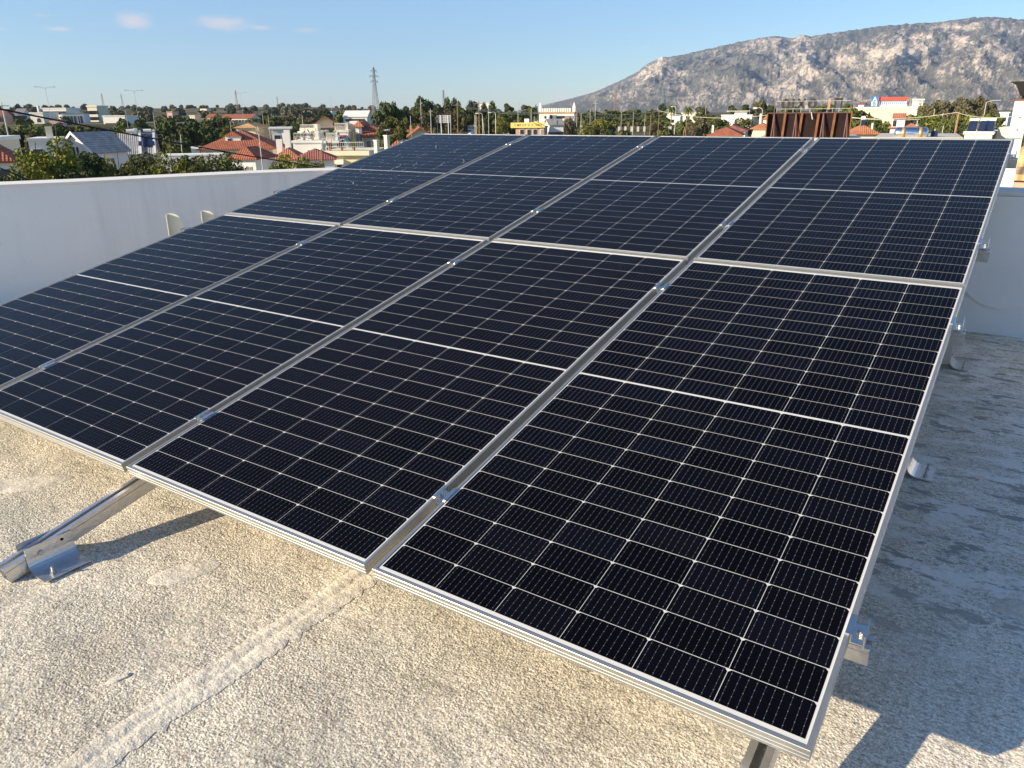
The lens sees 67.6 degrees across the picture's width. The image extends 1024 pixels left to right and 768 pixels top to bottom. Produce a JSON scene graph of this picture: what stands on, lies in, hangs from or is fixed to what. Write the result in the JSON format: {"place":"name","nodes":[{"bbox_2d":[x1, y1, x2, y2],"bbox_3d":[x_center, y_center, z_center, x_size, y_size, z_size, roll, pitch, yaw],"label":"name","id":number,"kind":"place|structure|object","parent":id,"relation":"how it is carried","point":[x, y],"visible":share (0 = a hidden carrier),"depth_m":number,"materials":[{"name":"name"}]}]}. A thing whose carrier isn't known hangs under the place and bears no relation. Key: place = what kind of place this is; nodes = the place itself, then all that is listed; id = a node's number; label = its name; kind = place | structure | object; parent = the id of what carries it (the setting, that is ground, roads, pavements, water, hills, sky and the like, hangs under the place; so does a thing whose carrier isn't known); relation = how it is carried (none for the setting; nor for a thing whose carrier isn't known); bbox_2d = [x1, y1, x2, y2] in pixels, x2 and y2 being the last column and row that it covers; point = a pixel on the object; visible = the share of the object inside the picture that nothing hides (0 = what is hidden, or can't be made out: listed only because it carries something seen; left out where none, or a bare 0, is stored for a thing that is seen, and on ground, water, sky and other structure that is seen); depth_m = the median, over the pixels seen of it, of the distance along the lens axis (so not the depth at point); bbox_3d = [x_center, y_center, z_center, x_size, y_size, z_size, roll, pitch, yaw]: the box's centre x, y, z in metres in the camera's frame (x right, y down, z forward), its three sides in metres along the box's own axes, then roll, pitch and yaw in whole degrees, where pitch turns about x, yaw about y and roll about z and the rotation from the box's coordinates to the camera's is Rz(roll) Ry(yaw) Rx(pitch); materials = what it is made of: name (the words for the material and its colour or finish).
{"place":"outdoors","nodes":[
{"label":"outdoors","id":0,"kind":"place"},
{"bbox_2d":[0,107,1012,169],"bbox_3d":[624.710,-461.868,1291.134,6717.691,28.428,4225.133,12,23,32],"label":"land","id":1,"kind":"structure","parent":0,"point":[157,112],"depth_m":573.96,"materials":[{"name":"green plant"}]},
{"bbox_2d":[0,145,19,179],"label":"house","id":2,"kind":"structure","parent":1,"relation":"on","point":[7,157],"depth_m":50.29,"materials":[{"name":"red tile"}]},
{"bbox_2d":[0,135,25,176],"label":"house","id":3,"kind":"structure","parent":1,"relation":"on","point":[11,142],"depth_m":71.27,"materials":[{"name":"white paint"}]},
{"bbox_2d":[0,125,26,151],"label":"tree","id":4,"kind":"object","parent":1,"relation":"on","point":[11,132],"visible":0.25,"depth_m":120.40,"materials":[{"name":"green plant"}]},
{"bbox_2d":[7,143,50,180],"bbox_3d":[-18.861,-4.166,30.945,2.126,10.724,1.910,-16,25,-37],"label":"bush","id":5,"kind":"object","parent":1,"relation":"on","point":[26,171],"visible":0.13,"depth_m":29.58,"materials":[{"name":"green plant"}]},
{"bbox_2d":[17,124,42,152],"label":"tree","id":6,"kind":"object","parent":1,"relation":"on","point":[37,131],"visible":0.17,"depth_m":125.72,"materials":[{"name":"green plant"}]},
{"bbox_2d":[29,112,58,123],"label":"warehouse","id":7,"kind":"structure","parent":1,"relation":"on","point":[37,120],"depth_m":322.55,"materials":[{"name":"white paint"}]},
{"bbox_2d":[26,125,63,162],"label":"house","id":8,"kind":"structure","parent":1,"relation":"on","point":[40,142],"depth_m":75.83,"materials":[{"name":"white paint"}]},
{"bbox_2d":[8,125,87,179],"bbox_3d":[-20.173,-5.705,34.579,3.760,11.369,3.378,14,24,35],"label":"tree","id":9,"kind":"object","parent":1,"relation":"on","point":[60,161],"visible":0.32,"depth_m":32.91,"materials":[{"name":"green plant"}]},
{"bbox_2d":[42,108,79,118],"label":"office building","id":10,"kind":"structure","parent":1,"relation":"on","point":[65,110],"depth_m":385.98,"materials":[{"name":"white paint"}]},
{"bbox_2d":[27,150,105,178],"bbox_3d":[-21.417,-6.472,38.367,3.185,10.145,3.204,12,23,31],"label":"tree","id":11,"kind":"object","parent":1,"relation":"on","point":[94,156],"visible":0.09,"depth_m":36.96,"materials":[{"name":"green plant"}]},
{"bbox_2d":[61,113,90,122],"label":"shed","id":12,"kind":"structure","parent":1,"relation":"on","point":[83,118],"depth_m":332.78,"materials":[{"name":"grey metal"}]},
{"bbox_2d":[56,167,96,178],"bbox_3d":[-18.328,-4.600,33.684,2.098,9.553,2.086,9,22,25],"label":"bush","id":13,"kind":"object","parent":1,"relation":"on","point":[91,173],"visible":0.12,"depth_m":31.95,"materials":[{"name":"green plant"}]},
{"bbox_2d":[62,131,131,168],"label":"gabled house","id":14,"kind":"structure","parent":1,"relation":"on","point":[102,143],"depth_m":82.50,"materials":[{"name":"grey tile"}]},
{"bbox_2d":[86,105,108,121],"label":"office building","id":15,"kind":"structure","parent":1,"relation":"on","point":[97,113],"depth_m":369.32,"materials":[{"name":"white paint"}]},
{"bbox_2d":[98,146,135,177],"bbox_3d":[-19.097,-6.599,38.460,2.022,10.177,2.250,-2,20,-6],"label":"bush","id":16,"kind":"object","parent":1,"relation":"on","point":[127,169],"visible":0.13,"depth_m":37.11,"materials":[{"name":"green plant"}]},
{"bbox_2d":[102,115,137,123],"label":"warehouse","id":17,"kind":"structure","parent":1,"relation":"on","point":[113,119],"depth_m":315.66,"materials":[{"name":"white paint"}]},
{"bbox_2d":[109,168,152,176],"bbox_3d":[-16.445,-4.895,34.646,2.386,9.405,2.400,-10,22,-25],"label":"bush","id":18,"kind":"object","parent":1,"relation":"on","point":[121,172],"visible":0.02,"depth_m":33.06,"materials":[{"name":"green plant"}]},
{"bbox_2d":[118,128,159,168],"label":"terraced house","id":19,"kind":"structure","parent":1,"relation":"on","point":[134,144],"depth_m":91.39,"materials":[{"name":"white paint"}]},
{"bbox_2d":[120,151,157,174],"bbox_3d":[-19.695,-7.767,42.384,2.713,9.782,3.195,7,21,19],"label":"tree","id":20,"kind":"object","parent":1,"relation":"on","point":[140,162],"visible":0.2,"depth_m":41.05,"materials":[{"name":"green plant"}]},
{"bbox_2d":[0,108,324,167],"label":"overhead cable","id":21,"kind":"object","parent":1,"relation":"on","point":[145,136],"visible":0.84,"depth_m":13.84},
{"bbox_2d":[148,142,190,174],"bbox_3d":[-17.699,-7.615,41.121,2.437,10.335,2.712,-3,20,-7],"label":"tree","id":22,"kind":"object","parent":1,"relation":"on","point":[160,169],"visible":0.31,"depth_m":39.69,"materials":[{"name":"green plant"}]},
{"bbox_2d":[151,118,187,134],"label":"tree","id":23,"kind":"object","parent":1,"relation":"on","point":[171,125],"visible":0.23,"depth_m":130.03,"materials":[{"name":"green plant"}]},
{"bbox_2d":[161,136,191,153],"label":"tree","id":24,"kind":"object","parent":1,"relation":"on","point":[174,147],"visible":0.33,"depth_m":111.96,"materials":[{"name":"green plant"}]},
{"bbox_2d":[168,154,202,173],"bbox_3d":[-18.806,-8.904,46.038,2.245,9.399,2.258,3,20,9],"label":"tree","id":25,"kind":"object","parent":1,"relation":"on","point":[191,160],"visible":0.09,"depth_m":44.19,"materials":[{"name":"green plant"}]},
{"bbox_2d":[171,125,203,146],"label":"tree","id":26,"kind":"object","parent":1,"relation":"on","point":[194,136],"visible":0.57,"depth_m":123.08,"materials":[{"name":"green plant"}]},
{"bbox_2d":[161,153,224,173],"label":"shed","id":27,"kind":"structure","parent":1,"relation":"on","point":[178,155],"depth_m":78.34,"materials":[{"name":"white paint"}]},
{"bbox_2d":[187,157,208,172],"bbox_3d":[-15.959,-7.167,40.901,1.568,9.524,1.847,-1,19,-2],"label":"tree","id":28,"kind":"object","parent":1,"relation":"on","point":[199,168],"visible":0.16,"depth_m":39.45,"materials":[{"name":"green plant"}]},
{"bbox_2d":[182,118,219,145],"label":"tree","id":29,"kind":"object","parent":1,"relation":"on","point":[189,124],"visible":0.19,"depth_m":132.14,"materials":[{"name":"green plant"}]},
{"bbox_2d":[198,127,220,144],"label":"tree","id":30,"kind":"object","parent":1,"relation":"on","point":[209,136],"visible":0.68,"depth_m":128.19,"materials":[{"name":"green plant"}]},
{"bbox_2d":[204,119,229,136],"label":"tree","id":31,"kind":"object","parent":1,"relation":"on","point":[218,124],"visible":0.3,"depth_m":151.15,"materials":[{"name":"green plant"}]},
{"bbox_2d":[193,152,246,171],"bbox_3d":[-15.927,-7.930,42.817,3.395,9.722,2.883,-11,22,-28],"label":"tree","id":32,"kind":"object","parent":1,"relation":"on","point":[227,163],"visible":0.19,"depth_m":41.65,"materials":[{"name":"green plant"}]},
{"bbox_2d":[191,130,284,157],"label":"villa","id":33,"kind":"object","parent":1,"relation":"on","point":[234,141],"visible":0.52,"depth_m":98.23,"materials":[{"name":"red tile"}]},
{"bbox_2d":[222,114,260,121],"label":"school building","id":34,"kind":"structure","parent":1,"relation":"on","point":[238,117],"depth_m":345.38,"materials":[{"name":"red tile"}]},
{"bbox_2d":[234,123,271,138],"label":"house","id":35,"kind":"structure","parent":1,"relation":"on","point":[250,127],"depth_m":136.59,"materials":[{"name":"beige paint"}]},
{"bbox_2d":[228,146,278,170],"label":"house","id":36,"kind":"structure","parent":1,"relation":"on","point":[251,163],"depth_m":71.44,"materials":[{"name":"red tile"}]},
{"bbox_2d":[0,103,532,122],"bbox_3d":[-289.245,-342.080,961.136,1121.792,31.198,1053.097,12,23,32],"label":"scrub","id":37,"kind":"object","parent":1,"relation":"on","point":[147,114],"visible":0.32,"depth_m":707.82,"materials":[{"name":"green plant"}]},
{"bbox_2d":[268,127,292,149],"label":"house","id":38,"kind":"structure","parent":1,"relation":"on","point":[277,132],"depth_m":133.17,"materials":[{"name":"white paint"}]},
{"bbox_2d":[275,130,302,168],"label":"house","id":39,"kind":"structure","parent":1,"relation":"on","point":[291,151],"depth_m":79.69,"materials":[{"name":"white paint"}]},
{"bbox_2d":[268,154,310,169],"bbox_3d":[-16.273,-12.486,56.700,3.596,8.742,4.003,18,26,41],"label":"tree","id":40,"kind":"object","parent":1,"relation":"on","point":[287,166],"visible":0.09,"depth_m":55.68,"materials":[{"name":"green plant"}]},
{"bbox_2d":[291,129,325,152],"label":"house","id":41,"kind":"structure","parent":1,"relation":"on","point":[303,145],"depth_m":96.24,"materials":[{"name":"white paint"}]},
{"bbox_2d":[297,121,329,138],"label":"house","id":42,"kind":"structure","parent":1,"relation":"on","point":[311,127],"depth_m":110.66,"materials":[{"name":"white paint"}]},
{"bbox_2d":[293,148,336,167],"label":"house","id":43,"kind":"structure","parent":1,"relation":"on","point":[313,155],"depth_m":74.92,"materials":[{"name":"brown tile"}]},
{"bbox_2d":[314,116,338,131],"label":"gabled house","id":44,"kind":"structure","parent":1,"relation":"on","point":[325,122],"depth_m":138.30,"materials":[{"name":"beige paint"}]},
{"bbox_2d":[323,129,345,149],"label":"house","id":45,"kind":"structure","parent":1,"relation":"on","point":[333,136],"depth_m":92.27,"materials":[{"name":"white paint"}]},
{"bbox_2d":[333,120,353,147],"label":"house","id":46,"kind":"structure","parent":1,"relation":"on","point":[344,132],"depth_m":104.21,"materials":[{"name":"white paint"}]},
{"bbox_2d":[323,138,383,167],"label":"flat block","id":47,"kind":"structure","parent":1,"relation":"on","point":[344,154],"depth_m":80.68,"materials":[{"name":"white paint"}]},
{"bbox_2d":[342,110,372,124],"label":"warehouse","id":48,"kind":"structure","parent":1,"relation":"on","point":[355,115],"depth_m":307.55,"materials":[{"name":"white paint"}]},
{"bbox_2d":[349,120,391,147],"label":"tower house","id":49,"kind":"structure","parent":1,"relation":"on","point":[365,130],"depth_m":106.82,"materials":[{"name":"white tile"}]},
{"bbox_2d":[371,101,404,126],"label":"tree","id":50,"kind":"object","parent":1,"relation":"on","point":[385,113],"visible":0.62,"depth_m":139.08,"materials":[{"name":"green plant"}]},
{"bbox_2d":[379,116,399,133],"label":"tree","id":51,"kind":"object","parent":1,"relation":"on","point":[391,125],"visible":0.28,"depth_m":111.86,"materials":[{"name":"green plant"}]},
{"bbox_2d":[417,111,438,133],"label":"tree","id":52,"kind":"object","parent":1,"relation":"on","point":[432,121],"visible":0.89,"depth_m":192.74,"materials":[{"name":"green plant"}]},
{"bbox_2d":[445,110,467,133],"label":"tree","id":53,"kind":"object","parent":1,"relation":"on","point":[462,120],"visible":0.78,"depth_m":188.50,"materials":[{"name":"green plant"}]},
{"bbox_2d":[492,117,508,133],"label":"tree","id":54,"kind":"object","parent":1,"relation":"on","point":[501,128],"visible":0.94,"depth_m":179.67,"materials":[{"name":"green plant"}]},
{"bbox_2d":[492,112,514,133],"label":"tree","id":55,"kind":"object","parent":1,"relation":"on","point":[507,117],"visible":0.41,"depth_m":188.45,"materials":[{"name":"green plant"}]},
{"bbox_2d":[14,114,1023,145],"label":"garden shrubs","id":56,"kind":"object","parent":1,"relation":"on","point":[26,122],"visible":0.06,"depth_m":273.62,"materials":[{"name":"green plant"}]},
{"bbox_2d":[511,119,547,134],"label":"shop building","id":57,"kind":"structure","parent":1,"relation":"on","point":[533,128],"depth_m":159.22,"materials":[{"name":"paint"}]},
{"bbox_2d":[544,119,564,134],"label":"shed","id":58,"kind":"structure","parent":1,"relation":"on","point":[555,126],"depth_m":166.91,"materials":[{"name":"white paint"}]},
{"bbox_2d":[538,103,576,122],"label":"hotel building","id":59,"kind":"structure","parent":1,"relation":"on","point":[554,114],"depth_m":305.88,"materials":[{"name":"white paint"}]},
{"bbox_2d":[563,118,578,134],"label":"tree","id":60,"kind":"object","parent":1,"relation":"on","point":[569,126],"visible":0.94,"depth_m":217.41,"materials":[{"name":"green plant"}]},
{"bbox_2d":[577,119,612,134],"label":"tree","id":61,"kind":"object","parent":1,"relation":"on","point":[599,123],"visible":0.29,"depth_m":188.07,"materials":[{"name":"green plant"}]},
{"bbox_2d":[578,109,671,125],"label":"wood","id":62,"kind":"object","parent":1,"relation":"on","point":[635,121],"visible":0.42,"depth_m":361.22,"materials":[{"name":"green plant"}]},
{"bbox_2d":[687,118,708,135],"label":"tree","id":63,"kind":"object","parent":1,"relation":"on","point":[699,127],"visible":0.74,"depth_m":183.57,"materials":[{"name":"green plant"}]},
{"bbox_2d":[710,117,730,132],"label":"tree","id":64,"kind":"object","parent":1,"relation":"on","point":[715,121],"visible":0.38,"depth_m":200.78,"materials":[{"name":"green plant"}]},
{"bbox_2d":[706,125,745,136],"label":"house","id":65,"kind":"structure","parent":1,"relation":"on","point":[727,131],"depth_m":127.40,"materials":[{"name":"red tile"}]},
{"bbox_2d":[721,111,754,128],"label":"house","id":66,"kind":"structure","parent":1,"relation":"on","point":[731,118],"depth_m":264.67,"materials":[{"name":"white paint"}]},
{"bbox_2d":[734,118,755,136],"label":"tree","id":67,"kind":"object","parent":1,"relation":"on","point":[746,122],"visible":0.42,"depth_m":181.22,"materials":[{"name":"green plant"}]},
{"bbox_2d":[750,114,766,136],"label":"house","id":68,"kind":"structure","parent":1,"relation":"on","point":[759,129],"depth_m":105.17,"materials":[{"name":"white paint"}]},
{"bbox_2d":[753,100,767,124],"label":"tree","id":69,"kind":"object","parent":1,"relation":"on","point":[760,104],"visible":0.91,"depth_m":223.85,"materials":[{"name":"green plant"}]},
{"bbox_2d":[761,134,860,141],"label":"house","id":70,"kind":"structure","parent":1,"relation":"on","point":[850,136],"depth_m":56.46,"materials":[{"name":"concrete"}]},
{"bbox_2d":[765,98,852,137],"bbox_3d":[21.164,-18.190,54.835,5.739,4.332,1.126,7,21,19],"label":"rusty hoarding","id":71,"kind":"object","parent":70,"relation":"on","point":[821,124],"visible":0.74,"depth_m":54.95,"materials":[{"name":"brown metal"}]},
{"bbox_2d":[844,106,870,128],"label":"tree","id":72,"kind":"object","parent":1,"relation":"on","point":[856,113],"visible":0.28,"depth_m":155.34,"materials":[{"name":"green plant"}]},
{"bbox_2d":[850,116,879,137],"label":"house","id":73,"kind":"structure","parent":1,"relation":"on","point":[861,130],"depth_m":94.16,"materials":[{"name":"orange tile"}]},
{"bbox_2d":[852,96,924,125],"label":"store building","id":74,"kind":"structure","parent":1,"relation":"on","point":[886,109],"depth_m":243.57,"materials":[{"name":"white paint"}]},
{"bbox_2d":[888,113,918,132],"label":"house","id":75,"kind":"structure","parent":1,"relation":"on","point":[896,123],"depth_m":103.96,"materials":[{"name":"white paint"}]},
{"bbox_2d":[874,133,962,138],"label":"house","id":76,"kind":"structure","parent":1,"relation":"on","point":[940,135],"depth_m":35.20,"materials":[{"name":"concrete"}]},
{"bbox_2d":[894,127,938,136],"bbox_3d":[18.217,-11.126,34.572,1.792,0.924,0.640,9,22,25],"label":"solar water heater","id":77,"kind":"object","parent":76,"relation":"on","point":[911,131],"visible":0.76,"depth_m":34.36,"materials":[{"name":"silver metal"}]},
{"bbox_2d":[920,99,952,122],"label":"tree","id":78,"kind":"object","parent":1,"relation":"on","point":[939,107],"visible":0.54,"depth_m":210.62,"materials":[{"name":"green plant"}]},
{"bbox_2d":[934,116,962,131],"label":"tree","id":79,"kind":"object","parent":1,"relation":"on","point":[951,124],"visible":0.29,"depth_m":99.63,"materials":[{"name":"green plant"}]},
{"bbox_2d":[950,103,976,122],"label":"tree","id":80,"kind":"object","parent":1,"relation":"on","point":[966,109],"visible":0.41,"depth_m":196.91,"materials":[{"name":"green plant"}]},
{"bbox_2d":[968,96,990,117],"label":"tree","id":81,"kind":"object","parent":1,"relation":"on","point":[979,102],"visible":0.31,"depth_m":215.55,"materials":[{"name":"green plant"}]},
{"bbox_2d":[963,118,997,138],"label":"house","id":82,"kind":"structure","parent":1,"relation":"on","point":[984,128],"depth_m":51.22,"materials":[{"name":"white paint"}]},
{"bbox_2d":[975,102,997,121],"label":"tree","id":83,"kind":"object","parent":1,"relation":"on","point":[991,108],"visible":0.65,"depth_m":201.90,"materials":[{"name":"green plant"}]},
{"bbox_2d":[1000,81,1023,186],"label":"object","id":84,"kind":"object","parent":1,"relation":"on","point":[1016,130],"visible":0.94,"depth_m":5.28,"materials":[{"name":"white paint"}]},
{"bbox_2d":[1013,166,1023,187],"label":"house","id":85,"kind":"structure","parent":1,"relation":"on","point":[1019,178],"depth_m":15.52,"materials":[{"name":"brick"}]},
{"bbox_3d":[-1.843,5.331,3.409,13.150,9.480,11.778,12,23,32],"label":"building shell","id":86,"kind":"object","parent":1,"relation":"on","visible":0},
{"bbox_2d":[0,331,1023,767],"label":"rooftop floor","id":87,"kind":"structure","parent":86,"relation":"on","point":[380,675],"depth_m":2.08,"materials":[{"name":"beige concrete"}]},
{"bbox_2d":[0,474,72,492],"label":"mortar patch","id":88,"kind":"object","parent":87,"relation":"on","point":[25,483],"visible":1,"depth_m":3.08,"materials":[{"name":"beige concrete"}]},
{"bbox_2d":[166,213,182,235],"bbox_3d":[-2.404,-0.871,5.578,0.120,0.736,0.120,-2,20,-6],"label":"channel post","id":89,"kind":"object","parent":87,"relation":"on","point":[174,224],"visible":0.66,"depth_m":5.47,"materials":[{"name":"white metal"}]},
{"bbox_2d":[147,560,220,584],"bbox_3d":[-1.057,0.606,2.470,0.223,0.003,0.104,-13,23,-31],"label":"mortar patch","id":90,"kind":"object","parent":87,"relation":"on","point":[178,574],"visible":1,"depth_m":2.46,"materials":[{"name":"beige concrete"}]},
{"bbox_2d":[52,570,377,767],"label":"mortar strip","id":91,"kind":"object","parent":87,"relation":"on","point":[114,745],"visible":0.61,"depth_m":2.00,"materials":[{"name":"beige concrete"}]},
{"bbox_2d":[0,140,1017,767],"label":"mounting frame","id":92,"kind":"object","parent":87,"relation":"on","point":[50,554],"visible":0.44,"depth_m":2.53,"materials":[{"name":"metal"}]},
{"bbox_2d":[0,214,337,388],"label":"solar module","id":93,"kind":"object","parent":92,"relation":"attached to","point":[63,318],"visible":0.98,"depth_m":4.35,"materials":[{"name":"glass"}]},
{"bbox_2d":[0,225,486,471],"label":"solar module","id":94,"kind":"object","parent":92,"relation":"attached to","point":[122,400],"visible":0.98,"depth_m":3.50,"materials":[{"name":"glass"}]},
{"bbox_2d":[227,133,527,226],"bbox_3d":[-0.953,-1.649,5.973,1.134,0.035,2.273,12,35,32],"label":"solar module","id":95,"kind":"object","parent":92,"relation":"attached to","point":[342,195],"visible":0.96,"depth_m":5.79,"materials":[{"name":"glass"}]},
{"bbox_2d":[126,240,685,574],"bbox_3d":[-0.255,-0.138,3.162,1.134,0.035,2.273,12,35,32],"label":"solar module","id":96,"kind":"object","parent":92,"relation":"attached to","point":[358,446],"visible":1,"depth_m":2.83,"materials":[{"name":"glass"}]},
{"bbox_2d":[343,134,655,241],"bbox_3d":[0.015,-1.440,5.362,1.134,0.035,2.273,12,35,32],"label":"solar module","id":97,"kind":"object","parent":92,"relation":"attached to","point":[491,196],"visible":0.97,"depth_m":5.16,"materials":[{"name":"glass"}]},
{"bbox_2d":[493,136,813,264],"bbox_3d":[0.983,-1.232,4.751,1.134,0.035,2.273,12,35,32],"label":"solar module","id":98,"kind":"object","parent":92,"relation":"attached to","point":[681,197],"visible":0.98,"depth_m":4.53,"materials":[{"name":"glass"}]},
{"bbox_2d":[372,260,964,761],"bbox_3d":[0.713,0.071,2.551,1.134,0.035,2.273,12,35,32],"label":"solar module","id":99,"kind":"object","parent":92,"relation":"attached to","point":[682,490],"visible":1,"depth_m":2.15,"materials":[{"name":"glass"}]},
{"bbox_2d":[694,137,1014,292],"bbox_3d":[1.952,-1.023,4.140,1.134,0.035,2.273,12,35,32],"label":"solar module","id":100,"kind":"object","parent":92,"relation":"attached to","point":[912,209],"visible":0.99,"depth_m":3.89,"materials":[{"name":"glass"}]},
{"bbox_2d":[0,167,1023,337],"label":"parapet wall","id":101,"kind":"structure","parent":87,"relation":"on","point":[53,231],"depth_m":6.06,"materials":[{"name":"paint"}]},
{"bbox_2d":[992,598,1023,621],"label":"mortar patch","id":102,"kind":"object","parent":87,"relation":"on","point":[1012,607],"visible":1,"depth_m":2.26,"materials":[{"name":"grey concrete"}]},
{"bbox_2d":[0,0,1023,111],"label":"sky","id":103,"kind":"structure","parent":0,"point":[196,53],"materials":[{"name":"blue"}]},
{"bbox_2d":[516,17,1023,112],"bbox_3d":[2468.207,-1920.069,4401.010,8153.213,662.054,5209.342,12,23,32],"label":"mountain","id":104,"kind":"structure","parent":0,"point":[952,61],"depth_m":4315.73,"materials":[{"name":"grey stone"}]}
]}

